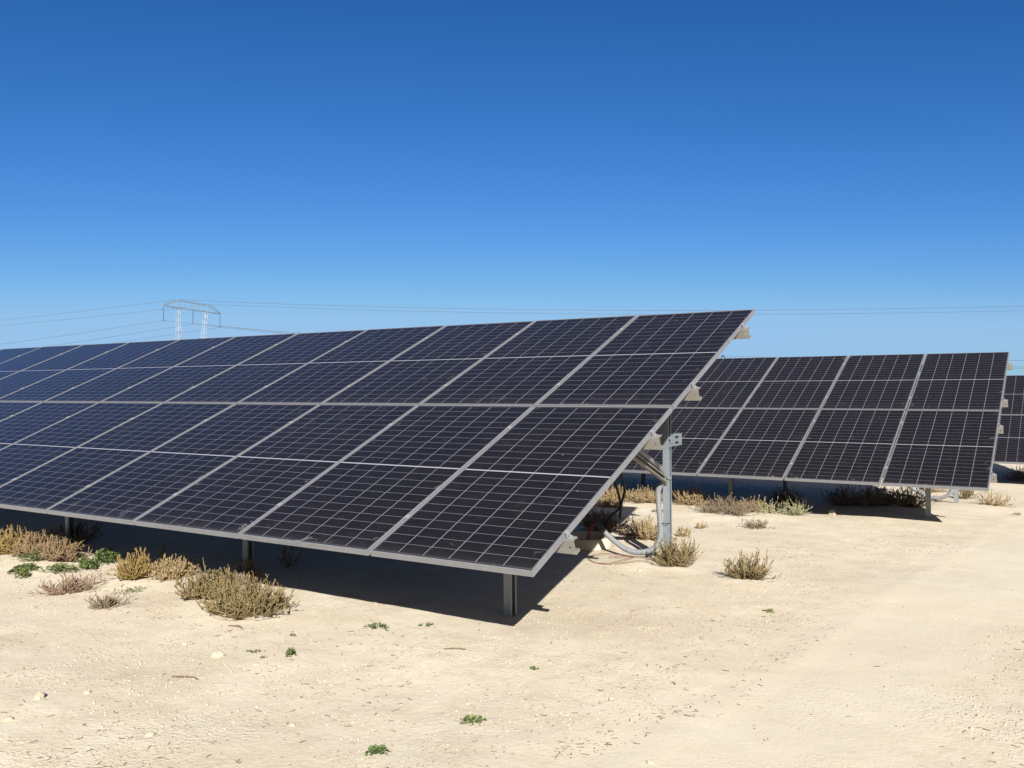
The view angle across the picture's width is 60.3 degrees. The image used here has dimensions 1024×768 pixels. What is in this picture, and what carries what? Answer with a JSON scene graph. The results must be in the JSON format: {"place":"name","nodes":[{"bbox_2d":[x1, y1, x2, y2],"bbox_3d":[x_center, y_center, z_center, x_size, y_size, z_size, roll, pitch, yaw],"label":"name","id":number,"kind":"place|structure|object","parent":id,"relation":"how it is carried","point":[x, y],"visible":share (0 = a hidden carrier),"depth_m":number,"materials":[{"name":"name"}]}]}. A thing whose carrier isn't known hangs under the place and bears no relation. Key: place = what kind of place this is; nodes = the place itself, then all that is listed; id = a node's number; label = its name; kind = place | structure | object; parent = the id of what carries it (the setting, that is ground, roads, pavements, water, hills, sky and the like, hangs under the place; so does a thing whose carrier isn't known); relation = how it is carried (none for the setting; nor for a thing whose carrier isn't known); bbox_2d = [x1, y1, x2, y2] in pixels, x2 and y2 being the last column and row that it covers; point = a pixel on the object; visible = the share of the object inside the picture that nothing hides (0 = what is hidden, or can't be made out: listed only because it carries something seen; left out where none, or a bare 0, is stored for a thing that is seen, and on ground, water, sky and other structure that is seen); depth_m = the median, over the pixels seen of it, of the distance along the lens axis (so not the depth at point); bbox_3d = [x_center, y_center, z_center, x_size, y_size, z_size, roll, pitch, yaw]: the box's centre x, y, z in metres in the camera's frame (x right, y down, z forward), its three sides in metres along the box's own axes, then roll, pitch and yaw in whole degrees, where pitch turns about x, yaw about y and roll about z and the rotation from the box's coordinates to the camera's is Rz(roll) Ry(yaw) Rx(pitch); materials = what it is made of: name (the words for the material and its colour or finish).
{"place":"outdoors","nodes":[
{"label":"outdoors","id":0,"kind":"place"},
{"bbox_2d":[0,459,1023,767],"bbox_3d":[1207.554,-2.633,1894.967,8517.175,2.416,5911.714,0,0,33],"label":"ground","id":1,"kind":"structure","parent":0,"point":[928,597],"depth_m":4.92,"materials":[{"name":"beige sand"}]},
{"bbox_2d":[2,716,13,721],"bbox_3d":[-2.164,1.438,3.789,0.040,0.015,0.039,0,0,37],"label":"stone","id":2,"kind":"object","parent":1,"relation":"on","point":[9,718],"visible":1,"depth_m":3.78,"materials":[{"name":"stone"}]},
{"bbox_2d":[14,568,29,577],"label":"green weed","id":3,"kind":"object","parent":1,"relation":"on","point":[24,572],"visible":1,"depth_m":6.90,"materials":[{"name":"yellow plant"}]},
{"bbox_2d":[0,521,46,554],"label":"dry shrub","id":4,"kind":"object","parent":1,"relation":"on","point":[6,540],"visible":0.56,"depth_m":7.77,"materials":[{"name":"yellow plant"}]},
{"bbox_2d":[7,563,41,572],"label":"green weed","id":5,"kind":"object","parent":1,"relation":"on","point":[29,565],"visible":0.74,"depth_m":7.09,"materials":[{"name":"green plant"}]},
{"bbox_2d":[17,549,44,561],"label":"green weed","id":6,"kind":"object","parent":1,"relation":"on","point":[35,558],"visible":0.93,"depth_m":7.43,"materials":[{"name":"green plant"}]},
{"bbox_2d":[1,529,76,557],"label":"dry shrub","id":7,"kind":"object","parent":1,"relation":"on","point":[35,541],"visible":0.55,"depth_m":7.64,"materials":[{"name":"brown plant"}]},
{"bbox_2d":[33,691,45,699],"bbox_3d":[-2.183,1.440,4.075,0.048,0.034,0.074,0,0,-16],"label":"stone","id":8,"kind":"object","parent":1,"relation":"on","point":[40,695],"visible":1,"depth_m":4.06,"materials":[{"name":"stone"}]},
{"bbox_2d":[38,563,79,573],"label":"green weed","id":9,"kind":"object","parent":1,"relation":"on","point":[62,567],"visible":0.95,"depth_m":7.10,"materials":[{"name":"green plant"}]},
{"bbox_2d":[28,533,91,561],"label":"dry shrub","id":10,"kind":"object","parent":1,"relation":"on","point":[63,551],"visible":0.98,"depth_m":7.47,"materials":[{"name":"brown plant"}]},
{"bbox_2d":[28,568,111,595],"bbox_3d":[-3.213,1.426,6.429,0.543,0.182,0.383,0,0,-25],"label":"dry shrub","id":11,"kind":"object","parent":1,"relation":"on","point":[68,588],"visible":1,"depth_m":6.37,"materials":[{"name":"brown plant"}]},
{"bbox_2d":[37,516,110,543],"bbox_3d":[-4.322,1.429,8.671,0.655,0.289,0.501,0,0,7],"label":"dry shrub","id":12,"kind":"object","parent":1,"relation":"on","point":[77,533],"visible":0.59,"depth_m":8.64,"materials":[{"name":"brown plant"}]},
{"bbox_2d":[76,555,90,562],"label":"green weed","id":13,"kind":"object","parent":1,"relation":"on","point":[80,559],"visible":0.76,"depth_m":7.50,"materials":[{"name":"yellow plant"}]},
{"bbox_2d":[77,558,99,569],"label":"green weed","id":14,"kind":"object","parent":1,"relation":"on","point":[88,564],"visible":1,"depth_m":7.23,"materials":[{"name":"green plant"}]},
{"bbox_2d":[92,546,119,564],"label":"green weed","id":15,"kind":"object","parent":1,"relation":"on","point":[112,555],"visible":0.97,"depth_m":7.50,"materials":[{"name":"green plant"}]},
{"bbox_2d":[84,585,129,609],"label":"dry shrub","id":16,"kind":"object","parent":1,"relation":"on","point":[108,604],"visible":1,"depth_m":5.89,"materials":[{"name":"beige plant"}]},
{"bbox_2d":[113,586,145,594],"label":"green weed","id":17,"kind":"object","parent":1,"relation":"on","point":[131,589],"visible":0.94,"depth_m":6.40,"materials":[{"name":"yellow plant"}]},
{"bbox_2d":[107,548,163,580],"bbox_3d":[-2.890,1.377,6.791,0.334,0.251,0.401,0,0,23],"label":"dry shrub","id":18,"kind":"object","parent":1,"relation":"on","point":[133,568],"visible":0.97,"depth_m":6.72,"materials":[{"name":"yellow plant"}]},
{"bbox_2d":[144,732,154,736],"bbox_3d":[-1.493,1.442,3.633,0.044,0.016,0.035,0,0,-13],"label":"stone","id":19,"kind":"object","parent":1,"relation":"on","point":[148,734],"visible":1,"depth_m":3.62,"materials":[{"name":"stone"}]},
{"bbox_2d":[158,547,167,564],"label":"green weed","id":20,"kind":"object","parent":1,"relation":"on","point":[162,554],"visible":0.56,"depth_m":7.18,"materials":[{"name":"yellow plant"}]},
{"bbox_2d":[143,553,200,581],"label":"dry shrub","id":21,"kind":"object","parent":1,"relation":"on","point":[170,569],"visible":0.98,"depth_m":6.83,"materials":[{"name":"beige plant"}]},
{"bbox_2d":[171,676,197,679],"bbox_3d":[-1.633,1.468,4.417,0.165,0.015,0.029,0,0,21],"label":"dry stick","id":22,"kind":"object","parent":1,"relation":"on","point":[185,676],"visible":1,"depth_m":4.41,"materials":[{"name":"brown wood"}]},
{"bbox_2d":[163,300,220,338],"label":"power pylon","id":23,"kind":"object","parent":1,"relation":"on","point":[188,302],"visible":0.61,"depth_m":211.62,"materials":[{"name":"metal"}]},
{"bbox_2d":[46,324,283,346],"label":"power line","id":24,"kind":"object","parent":23,"relation":"hanging from","point":[165,328],"visible":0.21,"depth_m":212.86,"materials":[{"name":"metal"}]},
{"bbox_2d":[5,320,777,357],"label":"power line","id":25,"kind":"object","parent":23,"relation":"hanging from","point":[226,326],"visible":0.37,"depth_m":199.33,"materials":[{"name":"metal"}]},
{"bbox_2d":[2,304,990,325],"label":"power line","id":26,"kind":"object","parent":23,"relation":"hanging from","point":[482,312],"visible":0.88,"depth_m":206.91,"materials":[{"name":"metal"}]},
{"bbox_2d":[7,299,1007,319],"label":"power line","id":27,"kind":"object","parent":23,"relation":"hanging from","point":[529,309],"visible":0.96,"depth_m":184.35,"materials":[{"name":"metal"}]},
{"bbox_2d":[116,327,1023,368],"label":"power line","id":28,"kind":"object","parent":23,"relation":"hanging from","point":[283,333],"visible":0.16,"depth_m":223.71,"materials":[{"name":"metal"}]},
{"bbox_2d":[174,557,243,599],"bbox_3d":[-2.116,1.359,6.186,0.438,0.282,0.525,0,0,36],"label":"dry shrub","id":29,"kind":"object","parent":1,"relation":"on","point":[197,588],"visible":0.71,"depth_m":6.09,"materials":[{"name":"brown plant"}]},
{"bbox_2d":[211,651,224,657],"bbox_3d":[-1.607,1.479,4.824,0.075,0.033,0.063,0,0,18],"label":"stone","id":30,"kind":"object","parent":1,"relation":"on","point":[217,654],"visible":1,"depth_m":4.80,"materials":[{"name":"stone"}]},
{"bbox_2d":[227,557,263,584],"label":"dry shrub","id":31,"kind":"object","parent":1,"relation":"on","point":[244,571],"visible":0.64,"depth_m":6.77,"materials":[{"name":"brown plant"}]},
{"bbox_2d":[196,570,299,619],"bbox_3d":[-1.722,1.357,5.757,0.622,0.293,0.588,0,0,42],"label":"dry shrub","id":32,"kind":"object","parent":1,"relation":"on","point":[249,601],"visible":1,"depth_m":5.68,"materials":[{"name":"beige plant"}]},
{"bbox_2d":[285,647,295,656],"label":"green weed","id":33,"kind":"object","parent":1,"relation":"on","point":[289,651],"visible":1,"depth_m":4.83,"materials":[{"name":"green plant"}]},
{"bbox_2d":[277,546,307,566],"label":"dry shrub","id":34,"kind":"object","parent":1,"relation":"on","point":[286,561],"visible":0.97,"depth_m":7.57,"materials":[{"name":"black plant"}]},
{"bbox_2d":[365,744,388,755],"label":"green weed","id":35,"kind":"object","parent":1,"relation":"on","point":[375,748],"visible":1,"depth_m":3.46,"materials":[{"name":"green plant"}]},
{"bbox_2d":[0,309,754,617],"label":"solar array","id":36,"kind":"object","parent":1,"relation":"on","point":[510,450],"visible":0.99,"depth_m":7.36,"materials":[{"name":"black glass"}]},
{"bbox_2d":[603,472,625,527],"bbox_3d":[1.038,1.084,9.131,0.285,1.040,1.052,0,0,10],"label":"black cable","id":37,"kind":"object","parent":36,"relation":"hanging from","point":[621,502],"visible":0.7,"depth_m":9.24,"materials":[{"name":"rubber"}]},
{"bbox_2d":[595,449,669,554],"bbox_3d":[1.104,0.955,7.691,0.633,1.224,1.430,0,0,0],"label":"cable conduit","id":38,"kind":"object","parent":36,"relation":"attached to","point":[659,487],"visible":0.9,"depth_m":7.94,"materials":[{"name":"grey plastic"}]},
{"bbox_2d":[587,523,595,539],"bbox_3d":[0.775,1.483,8.504,0.039,0.306,0.295,0,0,-15],"label":"red cable","id":39,"kind":"object","parent":38,"relation":"attached to","point":[591,527],"visible":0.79,"depth_m":8.55,"materials":[{"name":"plastic"}]},
{"bbox_2d":[365,622,389,630],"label":"green weed","id":40,"kind":"object","parent":1,"relation":"on","point":[374,625],"visible":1,"depth_m":5.47,"materials":[{"name":"green plant"}]},
{"bbox_2d":[460,714,487,725],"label":"green weed","id":41,"kind":"object","parent":1,"relation":"on","point":[471,717],"visible":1,"depth_m":3.84,"materials":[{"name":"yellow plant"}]},
{"bbox_2d":[0,503,1023,767],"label":"pebbles","id":42,"kind":"object","parent":1,"relation":"on","point":[438,655],"visible":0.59,"depth_m":4.68,"materials":[{"name":"stone"}]},
{"bbox_2d":[570,531,612,550],"bbox_3d":[0.726,1.704,8.767,0.570,0.398,0.570,0,0,33],"label":"cable pit","id":43,"kind":"object","parent":1,"relation":"on","point":[598,541],"visible":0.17,"depth_m":8.56,"materials":[{"name":"concrete"}]},
{"bbox_2d":[578,503,632,531],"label":"dry shrub","id":44,"kind":"object","parent":1,"relation":"on","point":[587,522],"visible":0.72,"depth_m":9.66,"materials":[{"name":"brown plant"}]},
{"bbox_2d":[595,496,624,507],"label":"dry shrub","id":45,"kind":"object","parent":1,"relation":"on","point":[604,503],"visible":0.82,"depth_m":12.06,"materials":[{"name":"brown plant"}]},
{"bbox_2d":[599,482,633,500],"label":"dry shrub","id":46,"kind":"object","parent":1,"relation":"on","point":[608,494],"visible":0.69,"depth_m":12.72,"materials":[{"name":"beige plant"}]},
{"bbox_2d":[614,480,621,535],"bbox_3d":[1.025,1.095,9.027,0.071,1.123,0.889,0,0,21],"label":"black cable","id":47,"kind":"object","parent":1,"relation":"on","point":[619,499],"visible":0.58,"depth_m":9.33,"materials":[{"name":"rubber"}]},
{"bbox_2d":[589,553,661,564],"bbox_3d":[0.974,1.572,7.865,0.522,0.063,0.684,0,0,-31],"label":"copper wire","id":48,"kind":"object","parent":1,"relation":"on","point":[619,560],"visible":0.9,"depth_m":7.83,"materials":[{"name":"brown metal"}]},
{"bbox_2d":[618,514,662,539],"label":"dry shrub","id":49,"kind":"object","parent":1,"relation":"on","point":[643,531],"visible":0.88,"depth_m":9.26,"materials":[{"name":"brown plant"}]},
{"bbox_2d":[625,482,662,503],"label":"dry shrub","id":50,"kind":"object","parent":1,"relation":"on","point":[644,496],"visible":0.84,"depth_m":12.45,"materials":[{"name":"beige plant"}]},
{"bbox_2d":[646,759,653,763],"bbox_3d":[0.536,1.459,3.406,0.035,0.014,0.024,0,0,-23],"label":"stone","id":51,"kind":"object","parent":1,"relation":"on","point":[650,761],"visible":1,"depth_m":3.40,"materials":[{"name":"stone"}]},
{"bbox_2d":[648,527,702,566],"bbox_3d":[1.413,1.423,7.623,0.449,0.327,0.416,0,0,29],"label":"dry shrub","id":52,"kind":"object","parent":1,"relation":"on","point":[681,559],"visible":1,"depth_m":7.59,"materials":[{"name":"beige plant"}]},
{"bbox_2d":[676,526,691,537],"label":"dry shrub","id":53,"kind":"object","parent":1,"relation":"on","point":[686,530],"visible":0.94,"depth_m":9.46,"materials":[{"name":"beige plant"}]},
{"bbox_2d":[552,629,826,758],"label":"windrow litter","id":54,"kind":"object","parent":1,"relation":"on","point":[658,716],"visible":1,"depth_m":3.87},
{"bbox_2d":[672,480,709,505],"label":"dry shrub","id":55,"kind":"object","parent":1,"relation":"on","point":[684,499],"visible":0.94,"depth_m":12.31,"materials":[{"name":"beige plant"}]},
{"bbox_2d":[696,521,708,528],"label":"dry shrub","id":56,"kind":"object","parent":1,"relation":"on","point":[702,526],"visible":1,"depth_m":10.19,"materials":[{"name":"beige plant"}]},
{"bbox_2d":[687,492,772,515],"bbox_3d":[2.834,1.552,11.524,1.042,0.265,1.194,0,0,24],"label":"dry shrub","id":57,"kind":"object","parent":1,"relation":"on","point":[733,509],"visible":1,"depth_m":11.46,"materials":[{"name":"brown plant"}]},
{"bbox_2d":[723,547,781,579],"bbox_3d":[1.891,1.432,7.045,0.406,0.263,0.484,0,0,0],"label":"dry shrub","id":58,"kind":"object","parent":1,"relation":"on","point":[748,571],"visible":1,"depth_m":7.01,"materials":[{"name":"beige plant"}]},
{"bbox_2d":[735,495,770,512],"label":"dry shrub","id":59,"kind":"object","parent":1,"relation":"on","point":[759,503],"visible":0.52,"depth_m":11.77,"materials":[{"name":"beige plant"}]},
{"bbox_2d":[736,518,774,528],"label":"dry shrub","id":60,"kind":"object","parent":1,"relation":"on","point":[754,526],"visible":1,"depth_m":10.28,"materials":[{"name":"brown plant"}]},
{"bbox_2d":[758,497,782,513],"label":"dry shrub","id":61,"kind":"object","parent":1,"relation":"on","point":[771,509],"visible":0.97,"depth_m":11.68,"materials":[{"name":"plant"}]},
{"bbox_2d":[761,487,804,504],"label":"dry shrub","id":62,"kind":"object","parent":1,"relation":"on","point":[782,494],"visible":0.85,"depth_m":12.74,"materials":[{"name":"plant"}]},
{"bbox_2d":[776,492,812,515],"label":"dry shrub","id":63,"kind":"object","parent":1,"relation":"on","point":[796,511],"visible":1,"depth_m":11.56,"materials":[{"name":"plant"}]},
{"bbox_2d":[622,352,1012,517],"bbox_3d":[2.068,0.817,14.401,10.500,2.527,3.925,0,0,33],"label":"solar array","id":64,"kind":"object","parent":1,"relation":"on","point":[752,418],"visible":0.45,"depth_m":12.37,"materials":[{"name":"black glass"}]},
{"bbox_2d":[908,487,953,499],"bbox_3d":[6.380,1.144,12.991,0.633,1.224,1.430,0,0,0],"label":"cable conduit","id":65,"kind":"object","parent":64,"relation":"attached to","point":[949,493],"visible":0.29,"depth_m":13.32,"materials":[{"name":"grey plastic"}]},
{"bbox_2d":[828,509,836,514],"bbox_3d":[4.196,1.681,11.555,0.102,0.082,0.156,0,0,13],"label":"stone","id":66,"kind":"object","parent":1,"relation":"on","point":[831,512],"visible":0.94,"depth_m":11.51,"materials":[{"name":"stone"}]},
{"bbox_2d":[820,483,869,505],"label":"dry shrub","id":67,"kind":"object","parent":1,"relation":"on","point":[844,501],"visible":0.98,"depth_m":12.44,"materials":[{"name":"brown plant"}]},
{"bbox_2d":[839,484,904,505],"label":"dry shrub","id":68,"kind":"object","parent":1,"relation":"on","point":[873,501],"visible":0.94,"depth_m":12.26,"materials":[{"name":"brown plant"}]},
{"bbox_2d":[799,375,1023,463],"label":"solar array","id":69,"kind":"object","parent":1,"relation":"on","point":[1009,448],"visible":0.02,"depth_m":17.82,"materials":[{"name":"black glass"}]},
{"bbox_2d":[889,487,942,507],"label":"dry shrub","id":70,"kind":"object","parent":1,"relation":"on","point":[909,500],"visible":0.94,"depth_m":12.11,"materials":[{"name":"plant"}]},
{"bbox_2d":[915,487,947,491],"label":"dry shrub","id":71,"kind":"object","parent":1,"relation":"on","point":[936,490],"visible":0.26,"depth_m":15.02,"materials":[{"name":"beige plant"}]},
{"bbox_2d":[951,490,980,498],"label":"dry shrub","id":72,"kind":"object","parent":1,"relation":"on","point":[964,493],"visible":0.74,"depth_m":13.96,"materials":[{"name":"beige plant"}]},
{"bbox_2d":[966,489,1015,506],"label":"dry shrub","id":73,"kind":"object","parent":1,"relation":"on","point":[999,502],"visible":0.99,"depth_m":12.83,"materials":[{"name":"beige plant"}]},
{"bbox_2d":[999,465,1023,480],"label":"dry shrub","id":74,"kind":"object","parent":1,"relation":"on","point":[1020,471],"visible":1,"depth_m":17.84,"materials":[{"name":"brown plant"}]},
{"bbox_2d":[0,0,1023,375],"label":"sky","id":75,"kind":"structure","parent":0,"point":[787,161],"materials":[{"name":"blue"}]},
{"bbox_2d":[1,521,1023,767],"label":"soil crumbs","id":76,"kind":"object","parent":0,"point":[453,637],"visible":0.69,"depth_m":5.08,"materials":[{"name":"beige soil"}]},
{"bbox_2d":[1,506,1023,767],"bbox_3d":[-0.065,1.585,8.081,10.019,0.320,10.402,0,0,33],"label":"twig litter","id":77,"kind":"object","parent":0,"point":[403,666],"visible":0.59,"depth_m":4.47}
]}

